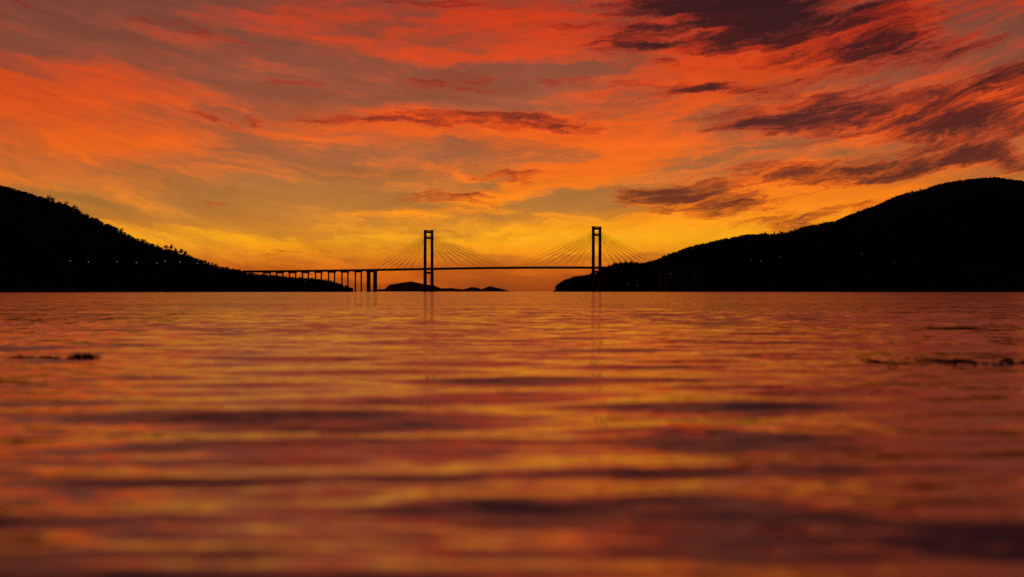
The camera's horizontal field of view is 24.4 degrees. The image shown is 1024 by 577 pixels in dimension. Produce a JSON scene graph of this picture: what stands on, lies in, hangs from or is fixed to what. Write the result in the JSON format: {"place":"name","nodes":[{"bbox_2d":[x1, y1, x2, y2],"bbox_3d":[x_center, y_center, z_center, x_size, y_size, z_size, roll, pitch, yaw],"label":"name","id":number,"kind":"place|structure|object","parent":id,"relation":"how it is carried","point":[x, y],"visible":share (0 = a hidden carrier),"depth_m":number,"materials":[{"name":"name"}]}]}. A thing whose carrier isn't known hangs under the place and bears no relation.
{"place":"outdoors","nodes":[
{"label":"outdoors","id":0,"kind":"place"},
{"bbox_2d":[0,188,353,291],"bbox_3d":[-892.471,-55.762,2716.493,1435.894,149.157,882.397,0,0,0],"label":"wooded hill","id":1,"kind":"structure","parent":0,"point":[53,252],"depth_m":2572.00,"materials":[{"name":"black plant"}]},
{"bbox_2d":[0,185,353,291],"bbox_3d":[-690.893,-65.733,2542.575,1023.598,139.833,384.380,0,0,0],"label":"hillside trees","id":2,"kind":"object","parent":1,"relation":"on","point":[192,259],"visible":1,"depth_m":2633.49,"materials":[{"name":"black plant"}]},
{"bbox_2d":[371,281,510,291],"bbox_3d":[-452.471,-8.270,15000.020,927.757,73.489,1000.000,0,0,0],"label":"distant island","id":3,"kind":"structure","parent":0,"point":[410,286],"depth_m":14702.19,"materials":[{"name":"black"}]},
{"bbox_2d":[0,292,1023,576],"bbox_3d":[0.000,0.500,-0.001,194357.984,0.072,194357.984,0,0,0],"label":"water","id":4,"kind":"structure","parent":0,"point":[480,434],"depth_m":8.18,"materials":[{"name":"orange liquid"}]},
{"bbox_2d":[7,355,50,359],"bbox_3d":[-3.588,0.511,17.608,0.321,0.027,0.385,0,0,-12],"label":"floating seaweed","id":5,"kind":"object","parent":4,"relation":"on","point":[20,357],"visible":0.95,"depth_m":17.58,"materials":[{"name":"brown plant"}]},
{"bbox_2d":[66,353,101,358],"bbox_3d":[-3.132,0.498,17.352,0.274,0.051,0.572,0,0,0],"label":"floating seaweed","id":6,"kind":"object","parent":4,"relation":"on","point":[83,356],"visible":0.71,"depth_m":17.28,"materials":[{"name":"black plant"}]},
{"bbox_2d":[243,226,706,291],"bbox_3d":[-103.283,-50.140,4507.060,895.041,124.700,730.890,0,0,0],"label":"cable stayed bridge","id":7,"kind":"structure","parent":4,"relation":"in","point":[593,267],"depth_m":4431.39,"materials":[{"name":"metal"}]},
{"bbox_2d":[860,356,1023,368],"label":"floating seaweed","id":8,"kind":"object","parent":4,"relation":"on","point":[1006,360],"visible":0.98,"depth_m":16.45,"materials":[{"name":"black plant"}]},
{"bbox_2d":[0,0,1023,291],"label":"sky","id":9,"kind":"structure","parent":0,"point":[233,134],"materials":[{"name":"orange"}]},
{"bbox_2d":[553,181,1023,291],"bbox_3d":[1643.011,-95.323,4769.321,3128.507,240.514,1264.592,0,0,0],"label":"wooded hill","id":10,"kind":"structure","parent":0,"point":[958,262],"depth_m":4550.78,"materials":[{"name":"black plant"}]},
{"bbox_2d":[555,177,1023,291],"bbox_3d":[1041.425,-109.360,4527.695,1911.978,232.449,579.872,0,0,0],"label":"hillside trees","id":11,"kind":"object","parent":10,"relation":"on","point":[865,211],"visible":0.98,"depth_m":4664.63,"materials":[{"name":"black plant"}]}
]}

